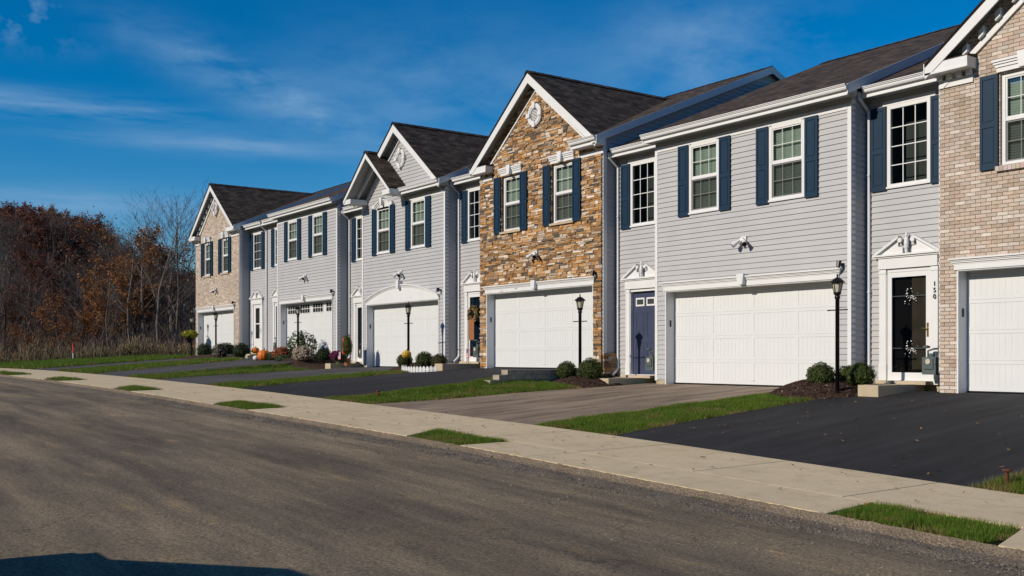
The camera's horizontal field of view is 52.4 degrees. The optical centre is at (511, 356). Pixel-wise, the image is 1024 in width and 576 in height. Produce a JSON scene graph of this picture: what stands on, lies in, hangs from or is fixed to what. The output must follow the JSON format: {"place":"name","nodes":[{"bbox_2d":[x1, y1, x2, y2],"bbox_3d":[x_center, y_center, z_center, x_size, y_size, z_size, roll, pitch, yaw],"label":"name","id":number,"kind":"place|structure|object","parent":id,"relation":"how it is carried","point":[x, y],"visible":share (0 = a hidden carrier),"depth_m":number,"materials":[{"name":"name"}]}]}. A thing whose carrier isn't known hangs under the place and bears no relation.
{"place":"outdoors","nodes":[
{"label":"outdoors","id":0,"kind":"place"},
{"bbox_2d":[33,358,189,370],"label":"driveway","id":1,"kind":"structure","parent":0,"point":[70,367],"depth_m":46.14,"materials":[{"name":"asphalt"}]},
{"bbox_2d":[97,359,290,376],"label":"driveway","id":2,"kind":"structure","parent":0,"point":[226,364],"depth_m":37.83,"materials":[{"name":"asphalt"}]},
{"bbox_2d":[156,367,393,384],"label":"driveway","id":3,"kind":"structure","parent":0,"point":[244,377],"depth_m":32.66,"materials":[{"name":"asphalt"}]},
{"bbox_2d":[342,335,352,365],"bbox_3d":[-5.714,-0.247,36.075,0.376,1.115,0.382,0,0,32],"label":"upright topiary","id":4,"kind":"object","parent":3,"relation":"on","point":[347,345],"visible":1,"depth_m":35.97,"materials":[{"name":"green plant"}]},
{"bbox_2d":[240,368,536,397],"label":"driveway","id":5,"kind":"structure","parent":0,"point":[356,385],"depth_m":26.80,"materials":[{"name":"asphalt"}]},
{"bbox_2d":[0,0,981,287],"label":"sky","id":6,"kind":"structure","parent":0,"point":[101,100],"materials":[{"name":"blue"}]},
{"bbox_2d":[0,379,1014,575],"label":"road","id":7,"kind":"structure","parent":0,"point":[85,490],"depth_m":9.37,"materials":[{"name":"asphalt"}]},
{"bbox_2d":[0,262,1020,545],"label":"ground","id":8,"kind":"structure","parent":0,"point":[292,366],"depth_m":77.81,"materials":[{"name":"soil"}]},
{"bbox_2d":[0,279,28,341],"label":"maroon leaved tree","id":9,"kind":"object","parent":8,"relation":"on","point":[7,300],"visible":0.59,"depth_m":77.40,"materials":[{"name":"brown plant"}]},
{"bbox_2d":[0,203,31,273],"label":"maroon leaved tree","id":10,"kind":"object","parent":8,"relation":"on","point":[18,213],"visible":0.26,"depth_m":103.26,"materials":[{"name":"brown plant"}]},
{"bbox_2d":[2,323,36,355],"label":"rust thicket shrub","id":11,"kind":"object","parent":8,"relation":"on","point":[12,328],"visible":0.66,"depth_m":67.05,"materials":[{"name":"brown plant"}]},
{"bbox_2d":[0,212,45,310],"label":"bare tree","id":12,"kind":"object","parent":8,"relation":"on","point":[16,241],"visible":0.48,"depth_m":91.85,"materials":[{"name":"brown plant"}]},
{"bbox_2d":[0,242,47,351],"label":"bare tree","id":13,"kind":"object","parent":8,"relation":"on","point":[1,312],"visible":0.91,"depth_m":71.35,"materials":[{"name":"brown plant"}]},
{"bbox_2d":[0,236,65,344],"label":"bare tree","id":14,"kind":"object","parent":8,"relation":"on","point":[30,287],"visible":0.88,"depth_m":71.18,"materials":[{"name":"brown plant"}]},
{"bbox_2d":[8,243,62,334],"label":"maroon leaved tree","id":15,"kind":"object","parent":8,"relation":"on","point":[22,256],"visible":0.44,"depth_m":84.70,"materials":[{"name":"brown plant"}]},
{"bbox_2d":[11,291,77,355],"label":"rust thicket shrub","id":16,"kind":"object","parent":8,"relation":"on","point":[41,315],"visible":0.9,"depth_m":65.81,"materials":[{"name":"brown plant"}]},
{"bbox_2d":[0,202,91,320],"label":"maroon leaved tree","id":17,"kind":"object","parent":8,"relation":"on","point":[31,219],"visible":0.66,"depth_m":90.36,"materials":[{"name":"brown plant"}]},
{"bbox_2d":[0,203,92,307],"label":"bare tree","id":18,"kind":"object","parent":8,"relation":"on","point":[56,235],"visible":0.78,"depth_m":90.46,"materials":[{"name":"brown plant"}]},
{"bbox_2d":[15,254,88,343],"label":"bare tree","id":19,"kind":"object","parent":8,"relation":"on","point":[58,288],"visible":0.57,"depth_m":75.06,"materials":[{"name":"brown plant"}]},
{"bbox_2d":[19,257,91,335],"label":"maroon leaved tree","id":20,"kind":"object","parent":8,"relation":"on","point":[42,270],"visible":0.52,"depth_m":75.10,"materials":[{"name":"brown plant"}]},
{"bbox_2d":[28,216,104,315],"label":"bare tree","id":21,"kind":"object","parent":8,"relation":"on","point":[70,242],"visible":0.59,"depth_m":91.32,"materials":[{"name":"brown plant"}]},
{"bbox_2d":[32,213,103,309],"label":"maroon leaved tree","id":22,"kind":"object","parent":8,"relation":"on","point":[75,227],"visible":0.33,"depth_m":92.81,"materials":[{"name":"brown plant"}]},
{"bbox_2d":[51,313,91,350],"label":"rust thicket shrub","id":23,"kind":"object","parent":8,"relation":"on","point":[63,326],"visible":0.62,"depth_m":68.23,"materials":[{"name":"brown plant"}]},
{"bbox_2d":[52,211,117,288],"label":"maroon leaved tree","id":24,"kind":"object","parent":8,"relation":"on","point":[91,230],"visible":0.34,"depth_m":93.81,"materials":[{"name":"brown plant"}]},
{"bbox_2d":[51,242,123,346],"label":"bare tree","id":25,"kind":"object","parent":8,"relation":"on","point":[82,287],"visible":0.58,"depth_m":73.42,"materials":[{"name":"brown plant"}]},
{"bbox_2d":[50,226,133,317],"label":"bare tree","id":26,"kind":"object","parent":8,"relation":"on","point":[92,252],"visible":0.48,"depth_m":90.24,"materials":[{"name":"brown plant"}]},
{"bbox_2d":[0,275,195,358],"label":"undergrowth","id":27,"kind":"object","parent":8,"relation":"on","point":[181,340],"visible":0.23,"depth_m":70.25,"materials":[{"name":"brown plant"}]},
{"bbox_2d":[0,335,195,362],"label":"dry weeds","id":28,"kind":"object","parent":8,"relation":"on","point":[32,355],"visible":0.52,"depth_m":60.61,"materials":[{"name":"brown plant"}]},
{"bbox_2d":[78,298,117,342],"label":"rust leaved tree","id":29,"kind":"object","parent":8,"relation":"on","point":[96,331],"visible":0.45,"depth_m":70.72,"materials":[{"name":"brown plant"}]},
{"bbox_2d":[46,206,155,339],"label":"thin leaved tree","id":30,"kind":"object","parent":8,"relation":"on","point":[110,243],"visible":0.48,"depth_m":75.24,"materials":[{"name":"brown plant"}]},
{"bbox_2d":[69,263,135,346],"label":"bare tree","id":31,"kind":"object","parent":8,"relation":"on","point":[100,314],"visible":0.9,"depth_m":65.55,"materials":[{"name":"brown plant"}]},
{"bbox_2d":[78,260,133,351],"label":"bare tree","id":32,"kind":"object","parent":8,"relation":"on","point":[107,330],"visible":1,"depth_m":63.69,"materials":[{"name":"brown plant"}]},
{"bbox_2d":[73,276,148,341],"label":"rust leaved tree","id":33,"kind":"object","parent":8,"relation":"on","point":[98,305],"visible":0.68,"depth_m":68.71,"materials":[{"name":"brown plant"}]},
{"bbox_2d":[70,218,170,341],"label":"bare tree","id":34,"kind":"object","parent":8,"relation":"on","point":[127,306],"visible":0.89,"depth_m":67.07,"materials":[{"name":"brown plant"}]},
{"bbox_2d":[74,221,188,340],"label":"rust leaved tree","id":35,"kind":"object","parent":8,"relation":"on","point":[122,281],"visible":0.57,"depth_m":71.97,"materials":[{"name":"brown plant"}]},
{"bbox_2d":[94,207,189,344],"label":"bare tree","id":36,"kind":"object","parent":8,"relation":"on","point":[142,300],"visible":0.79,"depth_m":69.40,"materials":[{"name":"brown plant"}]},
{"bbox_2d":[117,277,173,339],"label":"maroon leaved tree","id":37,"kind":"object","parent":8,"relation":"on","point":[146,318],"visible":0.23,"depth_m":76.53,"materials":[{"name":"brown plant"}]},
{"bbox_2d":[119,184,195,342],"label":"bare tree","id":38,"kind":"object","parent":8,"relation":"on","point":[170,307],"visible":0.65,"depth_m":71.40,"materials":[{"name":"brown plant"}]},
{"bbox_2d":[119,231,195,344],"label":"maroon leaved tree","id":39,"kind":"object","parent":8,"relation":"on","point":[164,302],"visible":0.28,"depth_m":75.17,"materials":[{"name":"brown plant"}]},
{"bbox_2d":[120,185,195,345],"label":"bare tree","id":40,"kind":"object","parent":8,"relation":"on","point":[159,297],"visible":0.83,"depth_m":65.25,"materials":[{"name":"brown plant"}]},
{"bbox_2d":[121,188,195,330],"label":"bare tree","id":41,"kind":"object","parent":8,"relation":"on","point":[156,241],"visible":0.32,"depth_m":77.79,"materials":[{"name":"brown plant"}]},
{"bbox_2d":[121,174,211,347],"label":"bare tree","id":42,"kind":"object","parent":8,"relation":"on","point":[177,253],"visible":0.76,"depth_m":66.36,"materials":[{"name":"brown plant"}]},
{"bbox_2d":[147,232,195,333],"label":"thin leaved tree","id":43,"kind":"object","parent":8,"relation":"on","point":[187,246],"visible":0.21,"depth_m":86.11,"materials":[{"name":"brown plant"}]},
{"bbox_2d":[154,277,195,348],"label":"bare tree","id":44,"kind":"object","parent":8,"relation":"on","point":[188,305],"visible":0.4,"depth_m":70.89,"materials":[{"name":"brown plant"}]},
{"bbox_2d":[179,354,244,358],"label":"mulch bed","id":45,"kind":"object","parent":8,"relation":"on","point":[200,356],"visible":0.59,"depth_m":47.02,"materials":[{"name":"brown soil"}]},
{"bbox_2d":[190,315,193,355],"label":"lamp post","id":46,"kind":"object","parent":45,"relation":"on","point":[191,320],"visible":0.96,"depth_m":50.30,"materials":[{"name":"black metal"}]},
{"bbox_2d":[181,329,198,342],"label":"hanging basket","id":47,"kind":"object","parent":46,"relation":"hanging from","point":[190,336],"visible":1,"depth_m":49.99,"materials":[{"name":"yellow plant"}]},
{"bbox_2d":[232,343,251,357],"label":"round shrub","id":48,"kind":"object","parent":45,"relation":"on","point":[242,350],"visible":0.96,"depth_m":44.14,"materials":[{"name":"green plant"}]},
{"bbox_2d":[188,181,350,355],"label":"townhouse","id":49,"kind":"structure","parent":8,"relation":"on","point":[228,236],"depth_m":48.22,"materials":[{"name":"beige brick"}]},
{"bbox_2d":[205,243,209,275],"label":"window","id":50,"kind":"structure","parent":49,"relation":"in","point":[207,246],"depth_m":50.32,"materials":[{"name":"white glass"}]},
{"bbox_2d":[204,310,233,348],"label":"garage door","id":51,"kind":"structure","parent":49,"relation":"in","point":[225,320],"depth_m":49.28,"materials":[{"name":"white metal"}]},
{"bbox_2d":[223,238,227,271],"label":"window","id":52,"kind":"structure","parent":49,"relation":"in","point":[225,241],"depth_m":48.39,"materials":[{"name":"white glass"}]},
{"bbox_2d":[253,232,260,269],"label":"window","id":53,"kind":"structure","parent":49,"relation":"in","point":[257,236],"depth_m":46.50,"materials":[{"name":"white glass"}]},
{"bbox_2d":[254,306,260,350],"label":"storm door","id":54,"kind":"structure","parent":49,"relation":"in","point":[257,342],"depth_m":46.24,"materials":[{"name":"white metal"}]},
{"bbox_2d":[246,186,349,362],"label":"townhouse","id":55,"kind":"structure","parent":8,"relation":"on","point":[308,257],"depth_m":40.62,"materials":[{"name":"plastic"}]},
{"bbox_2d":[287,220,296,260],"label":"window","id":56,"kind":"structure","parent":55,"relation":"in","point":[292,225],"depth_m":42.04,"materials":[{"name":"white glass"}]},
{"bbox_2d":[287,300,331,353],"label":"garage door","id":57,"kind":"structure","parent":55,"relation":"in","point":[315,318],"depth_m":40.81,"materials":[{"name":"white metal"}]},
{"bbox_2d":[312,213,321,256],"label":"window","id":58,"kind":"structure","parent":55,"relation":"in","point":[316,219],"depth_m":40.16,"materials":[{"name":"white glass"}]},
{"bbox_2d":[274,354,335,369],"bbox_3d":[-7.733,0.174,38.961,2.060,0.587,4.117,0,0,-36],"label":"mulch bed","id":59,"kind":"object","parent":8,"relation":"on","point":[315,363],"visible":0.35,"depth_m":37.98,"materials":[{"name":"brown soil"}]},
{"bbox_2d":[285,330,317,355],"bbox_3d":[-8.041,-0.454,39.724,1.228,1.157,1.289,0,0,-8],"label":"leafy bush","id":60,"kind":"object","parent":59,"relation":"on","point":[302,341],"visible":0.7,"depth_m":39.56,"materials":[{"name":"green plant"}]},
{"bbox_2d":[292,345,315,360],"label":"pink mums","id":61,"kind":"object","parent":59,"relation":"on","point":[303,352],"visible":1,"depth_m":37.93,"materials":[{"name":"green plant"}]},
{"bbox_2d":[315,347,330,362],"bbox_3d":[-6.837,-0.065,37.824,0.629,0.576,0.626,0,0,-36],"label":"round shrub","id":62,"kind":"object","parent":59,"relation":"on","point":[322,354],"visible":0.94,"depth_m":37.67,"materials":[{"name":"green plant"}]},
{"bbox_2d":[325,122,487,368],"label":"townhouse","id":63,"kind":"structure","parent":8,"relation":"on","point":[400,199],"depth_m":34.63,"materials":[{"name":"plastic"}]},
{"bbox_2d":[356,216,361,260],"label":"window","id":64,"kind":"structure","parent":63,"relation":"in","point":[358,219],"depth_m":38.38,"materials":[{"name":"white glass"}]},
{"bbox_2d":[376,208,388,254],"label":"window","id":65,"kind":"structure","parent":63,"relation":"in","point":[383,214],"depth_m":35.85,"materials":[{"name":"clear glass"}]},
{"bbox_2d":[374,301,437,366],"bbox_3d":[-3.479,-0.735,34.871,0.062,2.190,4.800,0,0,-36],"label":"garage door","id":66,"kind":"structure","parent":63,"relation":"in","point":[390,330],"depth_m":35.16,"materials":[{"name":"white metal"}]},
{"bbox_2d":[410,197,424,248],"bbox_3d":[-2.883,-4.338,33.878,0.448,1.605,0.950,0,0,-36],"label":"window","id":67,"kind":"structure","parent":63,"relation":"in","point":[418,205],"depth_m":33.94,"materials":[{"name":"clear glass"}]},
{"bbox_2d":[389,362,431,370],"bbox_3d":[-2.772,0.321,32.467,1.886,0.352,3.089,0,0,-36],"label":"mulch bed","id":68,"kind":"object","parent":8,"relation":"on","point":[412,365],"visible":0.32,"depth_m":32.18,"materials":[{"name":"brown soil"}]},
{"bbox_2d":[404,301,412,366],"bbox_3d":[-3.190,-0.545,32.029,0.279,2.330,0.384,0,0,-5],"label":"lamp post","id":69,"kind":"object","parent":68,"relation":"on","point":[408,306],"visible":0.95,"depth_m":32.00,"materials":[{"name":"black metal"}]},
{"bbox_2d":[415,351,432,366],"bbox_3d":[-2.656,0.102,31.723,0.604,0.563,0.631,0,0,-36],"label":"round shrub","id":70,"kind":"object","parent":68,"relation":"on","point":[424,359],"visible":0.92,"depth_m":31.56,"materials":[{"name":"green plant"}]},
{"bbox_2d":[430,353,447,366],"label":"round shrub","id":71,"kind":"object","parent":68,"relation":"on","point":[437,358],"visible":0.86,"depth_m":31.30,"materials":[{"name":"green plant"}]},
{"bbox_2d":[401,365,436,372],"bbox_3d":[-2.890,0.363,31.212,0.480,0.227,1.698,0,0,-36],"label":"picket edging","id":72,"kind":"object","parent":8,"relation":"on","point":[420,369],"visible":0.75,"depth_m":30.86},
{"bbox_2d":[468,317,473,363],"bbox_3d":[-1.237,-0.379,31.537,0.036,1.638,0.288,0,0,-39],"label":"garden banner","id":73,"kind":"object","parent":8,"relation":"on","point":[470,329],"visible":0.94,"depth_m":31.54,"materials":[{"name":"orange fabric"}]},
{"bbox_2d":[0,354,1023,542],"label":"grass","id":74,"kind":"structure","parent":8,"relation":"on","point":[943,523],"depth_m":18.91,"materials":[{"name":"plant"}]},
{"bbox_2d":[482,369,578,385],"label":"retaining wall","id":75,"kind":"structure","parent":8,"relation":"on","point":[548,375],"depth_m":25.12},
{"bbox_2d":[551,375,621,387],"bbox_3d":[1.919,0.598,25.417,2.086,0.319,1.772,0,0,-36],"label":"mulch bed","id":76,"kind":"object","parent":8,"relation":"on","point":[581,381],"visible":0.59,"depth_m":24.81,"materials":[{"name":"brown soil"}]},
{"bbox_2d":[555,360,576,377],"bbox_3d":[1.338,0.342,25.618,0.551,0.523,0.560,0,0,-36],"label":"round shrub","id":77,"kind":"object","parent":76,"relation":"on","point":[565,369],"visible":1,"depth_m":25.46,"materials":[{"name":"green plant"}]},
{"bbox_2d":[573,294,586,376],"bbox_3d":[1.653,-0.375,25.264,0.384,2.330,0.279,0,0,14],"label":"lamp post","id":78,"kind":"object","parent":76,"relation":"on","point":[579,300],"visible":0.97,"depth_m":25.23,"materials":[{"name":"black metal"}]},
{"bbox_2d":[576,357,605,378],"bbox_3d":[1.914,0.306,25.162,0.682,0.636,0.680,0,0,-36],"label":"round shrub","id":79,"kind":"object","parent":76,"relation":"on","point":[590,367],"visible":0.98,"depth_m":24.98,"materials":[{"name":"green plant"}]},
{"bbox_2d":[435,66,785,376],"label":"townhouse","id":80,"kind":"structure","parent":8,"relation":"on","point":[536,184],"depth_m":28.59,"materials":[{"name":"stone"}]},
{"bbox_2d":[467,187,480,241],"bbox_3d":[-0.934,-4.370,32.014,0.448,1.610,0.950,0,0,-36],"label":"window","id":81,"kind":"structure","parent":80,"relation":"in","point":[474,225],"depth_m":32.32,"materials":[{"name":"clear glass"}]},
{"bbox_2d":[471,297,480,355],"bbox_3d":[-1.007,-0.905,31.962,0.048,2.070,0.902,0,0,-36],"label":"front door","id":82,"kind":"structure","parent":80,"relation":"in","point":[474,300],"depth_m":32.06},
{"bbox_2d":[504,174,518,230],"bbox_3d":[0.195,-4.367,29.699,0.448,1.605,0.950,0,0,-36],"label":"window","id":83,"kind":"structure","parent":80,"relation":"in","point":[511,183],"depth_m":29.78,"materials":[{"name":"clear glass"}]},
{"bbox_2d":[495,287,591,368],"bbox_3d":[0.904,-0.765,28.748,0.062,2.190,4.800,0,0,-36],"label":"garage door","id":84,"kind":"structure","parent":80,"relation":"in","point":[535,329],"depth_m":28.84,"materials":[{"name":"white metal"}]},
{"bbox_2d":[554,161,571,222],"bbox_3d":[1.557,-4.367,27.796,0.448,1.605,0.950,0,0,-36],"label":"window","id":85,"kind":"structure","parent":80,"relation":"in","point":[562,172],"depth_m":27.85,"materials":[{"name":"clear glass"}]},
{"bbox_2d":[599,24,959,386],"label":"townhouse","id":86,"kind":"structure","parent":8,"relation":"on","point":[741,232],"depth_m":22.64,"materials":[{"name":"plastic"}]},
{"bbox_2d":[630,158,654,227],"bbox_3d":[3.420,-4.060,25.932,0.448,1.610,0.950,0,0,-36],"label":"window","id":87,"kind":"structure","parent":86,"relation":"in","point":[642,173],"depth_m":26.19,"materials":[{"name":"clear glass"}]},
{"bbox_2d":[633,291,654,374],"bbox_3d":[3.312,-0.595,25.854,0.135,2.070,0.910,0,0,-36],"label":"front door","id":88,"kind":"structure","parent":86,"relation":"in","point":[643,302],"depth_m":25.93,"materials":[{"name":"blue metal"}]},
{"bbox_2d":[645,348,654,369],"bbox_3d":[3.431,0.299,25.173,0.355,1.025,0.369,0,0,-36],"label":"gas meter","id":89,"kind":"object","parent":86,"relation":"attached to","point":[650,362],"visible":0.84,"depth_m":25.09,"materials":[{"name":"grey metal"}]},
{"bbox_2d":[688,138,718,214],"bbox_3d":[4.492,-4.058,23.576,0.448,1.605,0.950,0,0,-36],"label":"window","id":90,"kind":"structure","parent":86,"relation":"in","point":[704,156],"depth_m":23.57,"materials":[{"name":"white glass"}]},
{"bbox_2d":[674,282,834,386],"bbox_3d":[5.255,-0.455,22.670,0.062,2.190,4.790,0,0,-36],"label":"garage door","id":91,"kind":"structure","parent":86,"relation":"in","point":[765,336],"depth_m":22.62,"materials":[{"name":"white metal"}]},
{"bbox_2d":[768,118,803,202],"bbox_3d":[5.854,-4.058,21.673,0.448,1.605,0.950,0,0,-36],"label":"window","id":92,"kind":"structure","parent":86,"relation":"in","point":[786,141],"depth_m":21.66,"materials":[{"name":"white glass"}]},
{"bbox_2d":[768,379,857,399],"bbox_3d":[5.866,0.617,19.887,2.078,0.444,1.977,0,0,-36],"label":"mulch bed","id":93,"kind":"object","parent":8,"relation":"on","point":[801,389],"visible":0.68,"depth_m":19.30,"materials":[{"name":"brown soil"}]},
{"bbox_2d":[805,362,834,382],"bbox_3d":[5.849,0.350,19.671,0.584,0.548,0.585,0,0,-36],"label":"round shrub","id":94,"kind":"object","parent":93,"relation":"on","point":[820,373],"visible":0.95,"depth_m":19.51,"materials":[{"name":"green plant"}]},
{"bbox_2d":[827,273,847,392],"bbox_3d":[5.984,-0.375,19.128,0.384,2.330,0.279,0,0,23],"label":"lamp post","id":95,"kind":"object","parent":93,"relation":"on","point":[837,282],"visible":1,"depth_m":19.09,"materials":[{"name":"black metal"}]},
{"bbox_2d":[845,362,876,385],"bbox_3d":[6.538,0.355,19.441,0.595,0.537,0.582,0,0,-36],"label":"round shrub","id":96,"kind":"object","parent":93,"relation":"on","point":[858,373],"visible":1,"depth_m":19.30,"materials":[{"name":"green plant"}]},
{"bbox_2d":[857,0,1023,396],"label":"townhouse","id":97,"kind":"structure","parent":8,"relation":"on","point":[945,198],"depth_m":18.56,"materials":[{"name":"beige brick"}]},
{"bbox_2d":[886,97,929,188],"bbox_3d":[7.716,-4.060,19.931,0.448,1.610,0.950,0,0,-36],"label":"window","id":98,"kind":"structure","parent":97,"relation":"in","point":[908,123],"depth_m":20.15,"materials":[{"name":"white glass"}]},
{"bbox_2d":[888,270,929,379],"bbox_3d":[7.547,-0.595,19.810,0.105,2.070,0.902,0,0,-36],"label":"storm door","id":99,"kind":"structure","parent":97,"relation":"in","point":[892,375],"depth_m":19.94,"materials":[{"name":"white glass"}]},
{"bbox_2d":[893,275,925,372],"bbox_3d":[7.643,-0.595,19.879,0.048,2.070,0.902,0,0,-36],"label":"front door","id":100,"kind":"structure","parent":97,"relation":"in","point":[902,313],"depth_m":20.02,"materials":[{"name":"black metal"}]},
{"bbox_2d":[922,345,939,374],"bbox_3d":[7.756,0.299,19.131,0.355,1.025,0.369,0,0,-36],"label":"gas meter","id":101,"kind":"object","parent":97,"relation":"attached to","point":[930,363],"visible":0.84,"depth_m":19.04,"materials":[{"name":"grey metal"}]},
{"bbox_2d":[967,268,1023,393],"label":"garage door","id":102,"kind":"structure","parent":97,"relation":"in","point":[995,298],"depth_m":18.18,"materials":[{"name":"white metal"}]},
{"bbox_2d":[1002,70,1023,164],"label":"window","id":103,"kind":"structure","parent":97,"relation":"in","point":[1013,82],"depth_m":17.80,"materials":[{"name":"white glass"}]},
{"bbox_2d":[0,368,1023,550],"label":"sidewalk","id":104,"kind":"structure","parent":0,"point":[814,488],"depth_m":13.02,"materials":[{"name":"concrete"}]},
{"bbox_2d":[0,374,1023,575],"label":"road shoulder","id":105,"kind":"object","parent":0,"point":[886,534],"visible":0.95,"depth_m":10.85,"materials":[{"name":"concrete"}]},
{"bbox_2d":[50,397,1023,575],"bbox_3d":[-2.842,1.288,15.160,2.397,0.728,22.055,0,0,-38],"label":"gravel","id":106,"kind":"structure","parent":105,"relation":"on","point":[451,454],"depth_m":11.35,"materials":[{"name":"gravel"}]},
{"bbox_2d":[171,369,1022,561],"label":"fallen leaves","id":107,"kind":"object","parent":105,"relation":"on","point":[677,434],"visible":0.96,"depth_m":15.39,"materials":[{"name":"plant"}]},
{"bbox_2d":[372,383,778,424],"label":"driveway","id":108,"kind":"structure","parent":0,"point":[553,405],"depth_m":20.92,"materials":[{"name":"concrete"}]},
{"bbox_2d":[614,391,1023,486],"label":"driveway","id":109,"kind":"structure","parent":0,"point":[884,442],"depth_m":14.84,"materials":[{"name":"asphalt"}]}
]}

